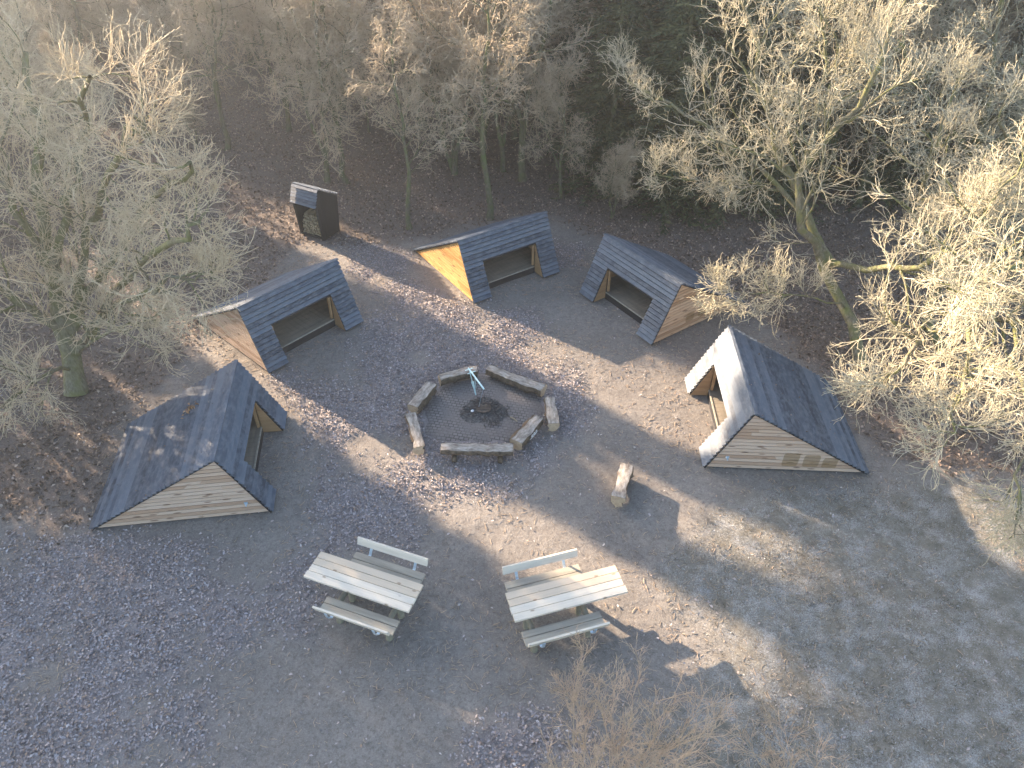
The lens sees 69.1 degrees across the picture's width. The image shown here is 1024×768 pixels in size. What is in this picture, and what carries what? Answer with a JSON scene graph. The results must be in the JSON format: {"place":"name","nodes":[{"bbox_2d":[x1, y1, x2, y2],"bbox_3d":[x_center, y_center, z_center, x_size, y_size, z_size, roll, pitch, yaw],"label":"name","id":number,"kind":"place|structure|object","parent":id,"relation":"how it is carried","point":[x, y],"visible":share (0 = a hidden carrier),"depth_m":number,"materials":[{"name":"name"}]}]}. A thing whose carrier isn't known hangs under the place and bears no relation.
{"place":"outdoors","nodes":[
{"label":"outdoors","id":0,"kind":"place"},
{"bbox_2d":[423,375,544,442],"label":"paving","id":1,"kind":"structure","parent":0,"point":[442,409],"depth_m":17.09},
{"bbox_2d":[438,366,477,386],"bbox_3d":[-1.286,-0.186,17.738,0.935,0.284,0.344,-14,43,-17],"label":"log bench","id":2,"kind":"object","parent":1,"relation":"on","point":[454,376],"visible":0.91,"depth_m":17.64,"materials":[{"name":"brown wood"}]},
{"bbox_2d":[465,368,483,406],"bbox_3d":[-0.848,0.202,16.964,0.262,0.921,0.757,-11,42,-13],"label":"fire crane","id":3,"kind":"object","parent":1,"relation":"on","point":[472,382],"visible":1,"depth_m":16.88,"materials":[{"name":"paint"}]},
{"bbox_2d":[459,397,507,422],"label":"ash","id":4,"kind":"object","parent":1,"relation":"on","point":[477,417],"visible":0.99,"depth_m":16.95},
{"bbox_2d":[476,402,490,412],"bbox_3d":[-0.646,0.544,17.015,0.350,0.023,0.350,1,40,0],"label":"fire pan","id":5,"kind":"object","parent":4,"relation":"on","point":[485,408],"visible":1,"depth_m":17.01,"materials":[{"name":"metal"}]},
{"bbox_2d":[0,0,1023,767],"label":"ground","id":6,"kind":"structure","parent":0,"point":[390,742],"depth_m":14.50,"materials":[{"name":"soil"}]},
{"bbox_2d":[0,8,54,128],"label":"bare tree","id":7,"kind":"object","parent":6,"relation":"on","point":[16,59],"visible":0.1,"depth_m":26.58,"materials":[{"name":"brown plant"}]},
{"bbox_2d":[0,0,70,61],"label":"sapling","id":8,"kind":"object","parent":6,"relation":"on","point":[34,26],"visible":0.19,"depth_m":31.26,"materials":[{"name":"brown plant"}]},
{"bbox_2d":[0,0,70,59],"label":"sapling","id":9,"kind":"object","parent":6,"relation":"on","point":[29,17],"visible":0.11,"depth_m":32.04,"materials":[{"name":"brown plant"}]},
{"bbox_2d":[0,31,82,166],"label":"bare tree","id":10,"kind":"object","parent":6,"relation":"on","point":[53,158],"visible":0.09,"depth_m":24.73,"materials":[{"name":"brown plant"}]},
{"bbox_2d":[18,0,83,110],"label":"sapling","id":11,"kind":"object","parent":6,"relation":"on","point":[63,14],"visible":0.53,"depth_m":29.23,"materials":[{"name":"brown plant"}]},
{"bbox_2d":[48,0,72,51],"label":"bare tree","id":12,"kind":"object","parent":6,"relation":"on","point":[60,13],"visible":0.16,"depth_m":35.49,"materials":[{"name":"brown plant"}]},
{"bbox_2d":[0,0,129,190],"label":"bare tree","id":13,"kind":"object","parent":6,"relation":"on","point":[26,33],"visible":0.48,"depth_m":21.14,"materials":[{"name":"brown plant"}]},
{"bbox_2d":[31,27,113,128],"bbox_3d":[-16.517,-11.347,27.961,2.651,4.067,2.295,-24,46,-26],"label":"sapling","id":14,"kind":"object","parent":6,"relation":"on","point":[46,37],"visible":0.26,"depth_m":27.30,"materials":[{"name":"brown plant"}]},
{"bbox_2d":[59,0,108,61],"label":"bare tree","id":15,"kind":"object","parent":6,"relation":"on","point":[80,6],"visible":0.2,"depth_m":34.69,"materials":[{"name":"brown plant"}]},
{"bbox_2d":[40,0,144,81],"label":"bare tree","id":16,"kind":"object","parent":6,"relation":"on","point":[77,15],"visible":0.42,"depth_m":32.04,"materials":[{"name":"brown plant"}]},
{"bbox_2d":[72,0,141,66],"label":"bare tree","id":17,"kind":"object","parent":6,"relation":"on","point":[82,15],"visible":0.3,"depth_m":34.14,"materials":[{"name":"brown plant"}]},
{"bbox_2d":[86,0,151,82],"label":"sapling","id":18,"kind":"object","parent":6,"relation":"on","point":[114,7],"visible":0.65,"depth_m":31.72,"materials":[{"name":"brown plant"}]},
{"bbox_2d":[0,0,257,439],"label":"bare tree","id":19,"kind":"object","parent":6,"relation":"on","point":[62,323],"visible":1,"depth_m":13.82,"materials":[{"name":"beige plant"}]},
{"bbox_2d":[104,4,194,120],"bbox_3d":[-13.866,-12.051,28.444,2.275,4.583,2.464,14,42,16],"label":"sapling","id":20,"kind":"object","parent":6,"relation":"on","point":[133,31],"visible":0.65,"depth_m":27.57,"materials":[{"name":"beige plant"}]},
{"bbox_2d":[127,0,178,59],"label":"sapling","id":21,"kind":"object","parent":6,"relation":"on","point":[149,10],"visible":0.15,"depth_m":34.29,"materials":[{"name":"brown plant"}]},
{"bbox_2d":[122,0,198,99],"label":"bare tree","id":22,"kind":"object","parent":6,"relation":"on","point":[175,47],"visible":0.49,"depth_m":30.52,"materials":[{"name":"brown plant"}]},
{"bbox_2d":[117,0,220,67],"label":"bare tree","id":23,"kind":"object","parent":6,"relation":"on","point":[159,2],"visible":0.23,"depth_m":33.37,"materials":[{"name":"brown plant"}]},
{"bbox_2d":[150,0,192,40],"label":"sapling","id":24,"kind":"object","parent":6,"relation":"on","point":[166,20],"visible":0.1,"depth_m":35.00,"materials":[{"name":"brown plant"}]},
{"bbox_2d":[160,74,207,148],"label":"sapling","id":25,"kind":"object","parent":6,"relation":"on","point":[189,115],"visible":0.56,"depth_m":27.33,"materials":[{"name":"brown plant"}]},
{"bbox_2d":[89,359,286,530],"bbox_3d":[-6.629,1.149,15.157,3.467,1.654,3.005,-5,41,-6],"label":"wooden shelter","id":26,"kind":"object","parent":6,"relation":"on","point":[223,433],"visible":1,"depth_m":14.64,"materials":[{"name":"grey wood"}]},
{"bbox_2d":[180,401,198,418],"bbox_3d":[-6.647,0.512,15.409,0.359,0.254,0.443,1,40,0],"label":"leaf clump","id":27,"kind":"object","parent":26,"relation":"on","point":[189,408],"visible":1,"depth_m":15.39,"materials":[{"name":"brown plant"}]},
{"bbox_2d":[131,0,283,150],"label":"bare tree","id":28,"kind":"object","parent":6,"relation":"on","point":[206,12],"visible":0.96,"depth_m":25.11,"materials":[{"name":"brown plant"}]},
{"bbox_2d":[188,4,255,64],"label":"bare tree","id":29,"kind":"object","parent":6,"relation":"on","point":[251,58],"visible":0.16,"depth_m":35.28,"materials":[{"name":"brown plant"}]},
{"bbox_2d":[213,2,254,52],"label":"sapling","id":30,"kind":"object","parent":6,"relation":"on","point":[231,24],"visible":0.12,"depth_m":36.35,"materials":[{"name":"brown plant"}]},
{"bbox_2d":[216,0,268,75],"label":"sapling","id":31,"kind":"object","parent":6,"relation":"on","point":[242,21],"visible":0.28,"depth_m":33.10,"materials":[{"name":"plant"}]},
{"bbox_2d":[253,0,284,76],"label":"sapling","id":32,"kind":"object","parent":6,"relation":"on","point":[266,37],"visible":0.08,"depth_m":33.07,"materials":[{"name":"plant"}]},
{"bbox_2d":[195,258,363,373],"bbox_3d":[-6.180,-2.286,19.203,3.464,1.654,2.998,30,49,30],"label":"wooden shelter","id":33,"kind":"object","parent":6,"relation":"on","point":[282,314],"visible":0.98,"depth_m":18.62,"materials":[{"name":"grey wood"}]},
{"bbox_2d":[228,0,349,131],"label":"bare tree","id":34,"kind":"object","parent":6,"relation":"on","point":[257,20],"visible":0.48,"depth_m":27.13,"materials":[{"name":"brown plant"}]},
{"bbox_2d":[289,182,339,240],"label":"firewood shed","id":35,"kind":"structure","parent":6,"relation":"on","point":[318,200],"depth_m":22.55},
{"bbox_2d":[239,0,398,183],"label":"bare tree","id":36,"kind":"object","parent":6,"relation":"on","point":[318,53],"visible":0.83,"depth_m":23.01,"materials":[{"name":"brown plant"}]},
{"bbox_2d":[258,0,402,109],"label":"bare tree","id":37,"kind":"object","parent":6,"relation":"on","point":[341,106],"visible":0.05,"depth_m":29.78,"materials":[{"name":"brown plant"}]},
{"bbox_2d":[312,36,353,122],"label":"sapling","id":38,"kind":"object","parent":6,"relation":"on","point":[340,118],"visible":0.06,"depth_m":29.23,"materials":[{"name":"plant"}]},
{"bbox_2d":[257,0,410,184],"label":"bare tree","id":39,"kind":"object","parent":6,"relation":"on","point":[344,178],"visible":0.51,"depth_m":23.38,"materials":[{"name":"brown plant"}]},
{"bbox_2d":[348,37,380,132],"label":"sapling","id":40,"kind":"object","parent":6,"relation":"on","point":[368,130],"visible":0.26,"depth_m":28.27,"materials":[{"name":"plant"}]},
{"bbox_2d":[304,536,427,640],"bbox_3d":[-2.544,3.625,12.939,2.007,0.790,1.588,14,42,15],"label":"picnic table","id":41,"kind":"object","parent":6,"relation":"on","point":[397,588],"visible":1,"depth_m":12.70,"materials":[{"name":"brown wood"}]},
{"bbox_2d":[382,14,391,65],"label":"bare tree","id":42,"kind":"object","parent":6,"relation":"on","point":[389,59],"visible":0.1,"depth_m":35.70,"materials":[{"name":"brown plant"}]},
{"bbox_2d":[344,0,450,229],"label":"bare tree","id":43,"kind":"object","parent":6,"relation":"on","point":[404,31],"visible":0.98,"depth_m":20.99,"materials":[{"name":"brown plant"}]},
{"bbox_2d":[353,0,441,106],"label":"bare tree","id":44,"kind":"object","parent":6,"relation":"on","point":[390,31],"visible":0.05,"depth_m":30.39,"materials":[{"name":"brown plant"}]},
{"bbox_2d":[340,0,454,130],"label":"bare tree","id":45,"kind":"object","parent":6,"relation":"on","point":[427,127],"visible":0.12,"depth_m":27.35,"materials":[{"name":"brown plant"}]},
{"bbox_2d":[407,381,436,413],"bbox_3d":[-2.062,0.328,17.123,0.344,0.305,0.897,17,43,18],"label":"log bench","id":46,"kind":"object","parent":6,"relation":"on","point":[421,399],"visible":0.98,"depth_m":17.01,"materials":[{"name":"brown wood"}]},
{"bbox_2d":[375,0,468,147],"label":"bare tree","id":47,"kind":"object","parent":6,"relation":"on","point":[444,122],"visible":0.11,"depth_m":25.86,"materials":[{"name":"brown plant"}]},
{"bbox_2d":[345,0,522,175],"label":"bare tree","id":48,"kind":"object","parent":6,"relation":"on","point":[452,159],"visible":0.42,"depth_m":23.90,"materials":[{"name":"brown plant"}]},
{"bbox_2d":[390,0,559,165],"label":"bare tree","id":49,"kind":"object","parent":6,"relation":"on","point":[487,120],"visible":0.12,"depth_m":25.41,"materials":[{"name":"brown plant"}]},
{"bbox_2d":[440,442,513,463],"bbox_3d":[-0.740,1.457,15.848,1.544,0.349,0.379,1,40,1],"label":"log bench","id":50,"kind":"object","parent":6,"relation":"on","point":[454,450],"visible":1,"depth_m":15.71,"materials":[{"name":"brown wood"}]},
{"bbox_2d":[425,0,546,220],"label":"bare tree","id":51,"kind":"object","parent":6,"relation":"on","point":[489,198],"visible":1,"depth_m":20.81,"materials":[{"name":"brown plant"}]},
{"bbox_2d":[413,211,559,303],"bbox_3d":[-0.787,-4.236,21.556,2.997,1.654,3.467,-24,46,-26],"label":"wooden shelter","id":52,"kind":"object","parent":6,"relation":"on","point":[475,265],"visible":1,"depth_m":20.87,"materials":[{"name":"grey wood"}]},
{"bbox_2d":[421,0,580,172],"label":"bare tree","id":53,"kind":"object","parent":6,"relation":"on","point":[478,26],"visible":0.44,"depth_m":23.12,"materials":[{"name":"brown plant"}]},
{"bbox_2d":[412,0,607,182],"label":"bare tree","id":54,"kind":"object","parent":6,"relation":"on","point":[549,7],"visible":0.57,"depth_m":23.24,"materials":[{"name":"brown plant"}]},
{"bbox_2d":[0,232,1021,767],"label":"gravel","id":55,"kind":"structure","parent":6,"relation":"on","point":[196,568],"depth_m":13.62,"materials":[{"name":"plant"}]},
{"bbox_2d":[404,412,424,454],"bbox_3d":[-2.123,1.086,16.247,0.298,0.284,1.093,-10,42,-13],"label":"log bench","id":56,"kind":"object","parent":55,"relation":"on","point":[415,432],"visible":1,"depth_m":16.08,"materials":[{"name":"brown wood"}]},
{"bbox_2d":[0,22,1023,550],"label":"fallen leaves","id":57,"kind":"object","parent":6,"relation":"on","point":[396,200],"visible":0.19,"depth_m":23.33,"materials":[{"name":"plant"}]},
{"bbox_2d":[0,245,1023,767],"bbox_3d":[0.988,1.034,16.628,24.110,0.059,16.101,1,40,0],"label":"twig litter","id":58,"kind":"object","parent":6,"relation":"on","point":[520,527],"visible":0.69,"depth_m":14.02,"materials":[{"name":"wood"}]},
{"bbox_2d":[485,364,546,396],"bbox_3d":[0.082,-0.076,17.622,1.522,0.289,0.390,21,45,23],"label":"log bench","id":59,"kind":"object","parent":6,"relation":"on","point":[523,383],"visible":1,"depth_m":17.48,"materials":[{"name":"brown wood"}]},
{"bbox_2d":[459,2,577,139],"bbox_3d":[-0.058,-13.435,26.284,5.512,9.765,6.366,-10,42,-13],"label":"bare tree","id":60,"kind":"object","parent":6,"relation":"on","point":[514,133],"visible":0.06,"depth_m":28.16,"materials":[{"name":"brown plant"}]},
{"bbox_2d":[509,415,543,449],"bbox_3d":[0.319,1.051,16.300,0.390,0.300,0.944,22,45,24],"label":"log bench","id":61,"kind":"object","parent":6,"relation":"on","point":[522,436],"visible":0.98,"depth_m":16.15,"materials":[{"name":"brown wood"}]},
{"bbox_2d":[543,397,559,430],"bbox_3d":[0.870,0.675,16.750,0.324,0.282,0.882,-2,40,-3],"label":"log bench","id":62,"kind":"object","parent":6,"relation":"on","point":[551,417],"visible":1,"depth_m":16.57,"materials":[{"name":"brown wood"}]},
{"bbox_2d":[514,45,595,198],"bbox_3d":[1.307,-8.264,23.845,2.679,4.983,2.473,-5,41,-6],"label":"bare tree","id":63,"kind":"object","parent":6,"relation":"on","point":[548,102],"visible":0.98,"depth_m":23.25,"materials":[{"name":"brown plant"}]},
{"bbox_2d":[518,1,597,108],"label":"bare tree","id":64,"kind":"object","parent":6,"relation":"on","point":[544,50],"visible":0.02,"depth_m":29.93,"materials":[{"name":"brown plant"}]},
{"bbox_2d":[491,1,633,132],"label":"spruce tree","id":65,"kind":"object","parent":6,"relation":"on","point":[559,54],"visible":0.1,"depth_m":29.66,"materials":[{"name":"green plant"}]},
{"bbox_2d":[502,548,627,652],"bbox_3d":[0.917,3.785,12.788,2.011,0.790,1.588,-11,42,-13],"label":"picnic table","id":66,"kind":"object","parent":6,"relation":"on","point":[529,598],"visible":0.99,"depth_m":12.55,"materials":[{"name":"brown wood"}]},
{"bbox_2d":[542,622,616,767],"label":"bare shrub","id":67,"kind":"object","parent":6,"relation":"on","point":[580,657],"visible":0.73,"depth_m":10.78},
{"bbox_2d":[533,0,665,168],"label":"spruce tree","id":68,"kind":"object","parent":6,"relation":"on","point":[592,24],"visible":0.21,"depth_m":25.93,"materials":[{"name":"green plant"}]},
{"bbox_2d":[548,0,658,119],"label":"bare tree","id":69,"kind":"object","parent":6,"relation":"on","point":[591,5],"visible":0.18,"depth_m":27.34,"materials":[{"name":"brown plant"}]},
{"bbox_2d":[545,0,665,208],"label":"spruce tree","id":70,"kind":"object","parent":6,"relation":"on","point":[613,133],"visible":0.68,"depth_m":23.76,"materials":[{"name":"green plant"}]},
{"bbox_2d":[592,126,646,218],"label":"bare tree","id":71,"kind":"object","parent":6,"relation":"on","point":[621,180],"visible":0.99,"depth_m":22.92,"materials":[{"name":"brown plant"}]},
{"bbox_2d":[611,463,633,507],"bbox_3d":[2.245,2.062,15.122,0.358,0.349,0.963,12,42,13],"label":"lone log","id":72,"kind":"object","parent":6,"relation":"on","point":[625,475],"visible":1,"depth_m":14.95,"materials":[{"name":"brown wood"}]},
{"bbox_2d":[534,631,743,767],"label":"bare shrub","id":73,"kind":"object","parent":6,"relation":"on","point":[661,752],"visible":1,"depth_m":9.84,"materials":[{"name":"plant"}]},
{"bbox_2d":[589,0,729,144],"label":"spruce tree","id":74,"kind":"object","parent":6,"relation":"on","point":[651,17],"visible":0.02,"depth_m":27.46,"materials":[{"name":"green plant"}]},
{"bbox_2d":[579,233,744,344],"bbox_3d":[4.134,-2.987,20.138,3.466,1.654,2.998,-24,46,-26],"label":"wooden shelter","id":75,"kind":"object","parent":6,"relation":"on","point":[650,291],"visible":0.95,"depth_m":19.54,"materials":[{"name":"grey wood"}]},
{"bbox_2d":[589,0,736,202],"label":"spruce tree","id":76,"kind":"object","parent":6,"relation":"on","point":[660,19],"visible":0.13,"depth_m":23.97,"materials":[{"name":"plant"}]},
{"bbox_2d":[587,0,743,237],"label":"spruce tree","id":77,"kind":"object","parent":6,"relation":"on","point":[673,68],"visible":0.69,"depth_m":22.36,"materials":[{"name":"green plant"}]},
{"bbox_2d":[635,0,732,92],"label":"spruce tree","id":78,"kind":"object","parent":6,"relation":"on","point":[695,36],"visible":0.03,"depth_m":31.32,"materials":[{"name":"plant"}]},
{"bbox_2d":[653,0,762,96],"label":"bare tree","id":79,"kind":"object","parent":6,"relation":"on","point":[708,6],"visible":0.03,"depth_m":29.10,"materials":[{"name":"brown plant"}]},
{"bbox_2d":[657,0,793,228],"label":"spruce tree","id":80,"kind":"object","parent":6,"relation":"on","point":[741,48],"visible":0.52,"depth_m":22.53,"materials":[{"name":"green plant"}]},
{"bbox_2d":[676,0,794,208],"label":"spruce tree","id":81,"kind":"object","parent":6,"relation":"on","point":[746,57],"visible":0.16,"depth_m":23.53,"materials":[{"name":"plant"}]},
{"bbox_2d":[687,0,801,174],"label":"spruce tree","id":82,"kind":"object","parent":6,"relation":"on","point":[753,48],"visible":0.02,"depth_m":25.80,"materials":[{"name":"plant"}]},
{"bbox_2d":[685,325,868,474],"bbox_3d":[5.829,0.289,16.302,3.467,1.654,3.004,2,40,2],"label":"wooden shelter","id":83,"kind":"object","parent":6,"relation":"on","point":[727,370],"visible":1,"depth_m":15.73,"materials":[{"name":"grey wood"}]},
{"bbox_2d":[109,254,844,495],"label":"roof leaves","id":84,"kind":"object","parent":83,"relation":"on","point":[643,254],"visible":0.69,"depth_m":15.55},
{"bbox_2d":[707,698,848,767],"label":"bare shrub","id":85,"kind":"object","parent":6,"relation":"on","point":[772,753],"visible":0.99,"depth_m":10.06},
{"bbox_2d":[715,0,845,229],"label":"spruce tree","id":86,"kind":"object","parent":6,"relation":"on","point":[777,173],"visible":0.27,"depth_m":23.14,"materials":[{"name":"plant"}]},
{"bbox_2d":[738,4,856,197],"bbox_3d":[10.017,-10.000,24.107,4.002,7.825,4.003,-6,41,-8],"label":"spruce tree","id":87,"kind":"object","parent":6,"relation":"on","point":[837,158],"visible":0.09,"depth_m":25.09,"materials":[{"name":"plant"}]},
{"bbox_2d":[729,10,868,141],"bbox_3d":[11.402,-14.761,27.270,7.176,11.482,6.157,3,40,3],"label":"spruce tree","id":88,"kind":"object","parent":6,"relation":"on","point":[823,90],"visible":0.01,"depth_m":29.02,"materials":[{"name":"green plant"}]},
{"bbox_2d":[596,0,1023,366],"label":"bare tree","id":89,"kind":"object","parent":6,"relation":"on","point":[825,260],"visible":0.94,"depth_m":16.96,"materials":[{"name":"beige plant"}]},
{"bbox_2d":[633,467,1023,767],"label":"frosted grass","id":90,"kind":"structure","parent":6,"relation":"on","point":[862,629],"depth_m":12.89,"materials":[{"name":"plant"}]},
{"bbox_2d":[761,0,967,193],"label":"bare tree","id":91,"kind":"object","parent":6,"relation":"on","point":[834,146],"visible":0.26,"depth_m":22.57,"materials":[{"name":"beige plant"}]},
{"bbox_2d":[790,1,946,166],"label":"bare tree","id":92,"kind":"object","parent":6,"relation":"on","point":[845,147],"depth_m":26.99,"materials":[{"name":"brown plant"}]},
{"bbox_2d":[756,0,981,159],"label":"bare tree","id":93,"kind":"object","parent":6,"relation":"on","point":[787,9],"visible":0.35,"depth_m":21.14,"materials":[{"name":"beige plant"}]},
{"bbox_2d":[773,0,1007,207],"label":"bare tree","id":94,"kind":"object","parent":6,"relation":"on","point":[866,173],"visible":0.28,"depth_m":21.79,"materials":[{"name":"beige plant"}]},
{"bbox_2d":[834,3,958,223],"bbox_3d":[12.722,-8.604,23.625,3.470,6.472,4.045,-5,41,-7],"label":"spruce tree","id":95,"kind":"object","parent":6,"relation":"on","point":[887,172],"visible":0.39,"depth_m":24.20,"materials":[{"name":"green plant"}]},
{"bbox_2d":[835,0,974,179],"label":"bare tree","id":96,"kind":"object","parent":6,"relation":"on","point":[893,101],"visible":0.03,"depth_m":24.04,"materials":[{"name":"brown plant"}]},
{"bbox_2d":[840,24,985,176],"bbox_3d":[14.600,-11.904,25.243,4.803,9.390,4.802,-11,42,-14],"label":"spruce tree","id":97,"kind":"object","parent":6,"relation":"on","point":[860,150],"visible":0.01,"depth_m":26.82,"materials":[{"name":"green plant"}]},
{"bbox_2d":[812,27,1023,565],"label":"bare tree","id":98,"kind":"object","parent":6,"relation":"on","point":[942,347],"visible":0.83,"depth_m":13.78,"materials":[{"name":"beige plant"}]},
{"bbox_2d":[901,83,946,183],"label":"sapling","id":99,"kind":"object","parent":6,"relation":"on","point":[927,129],"visible":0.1,"depth_m":24.89,"materials":[{"name":"plant"}]},
{"bbox_2d":[860,55,1023,365],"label":"bare tree","id":100,"kind":"object","parent":6,"relation":"on","point":[1000,268],"visible":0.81,"depth_m":13.33,"materials":[{"name":"beige plant"}]},
{"bbox_2d":[860,0,1023,213],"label":"bare tree","id":101,"kind":"object","parent":6,"relation":"on","point":[990,90],"visible":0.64,"depth_m":19.59,"materials":[{"name":"beige plant"}]},
{"bbox_2d":[880,0,1023,202],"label":"bare tree","id":102,"kind":"object","parent":6,"relation":"on","point":[1019,39],"visible":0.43,"depth_m":21.99,"materials":[{"name":"beige plant"}]},
{"bbox_2d":[912,0,1023,194],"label":"bare tree","id":103,"kind":"object","parent":6,"relation":"on","point":[993,122],"visible":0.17,"depth_m":23.20,"materials":[{"name":"brown plant"}]},
{"bbox_2d":[933,4,1023,167],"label":"bare tree","id":104,"kind":"object","parent":6,"relation":"on","point":[989,119],"visible":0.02,"depth_m":25.68,"materials":[{"name":"brown plant"}]},
{"bbox_2d":[940,55,1023,207],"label":"tree","id":105,"kind":"object","parent":6,"relation":"on","point":[1016,145],"visible":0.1,"depth_m":25.55,"materials":[{"name":"plant"}]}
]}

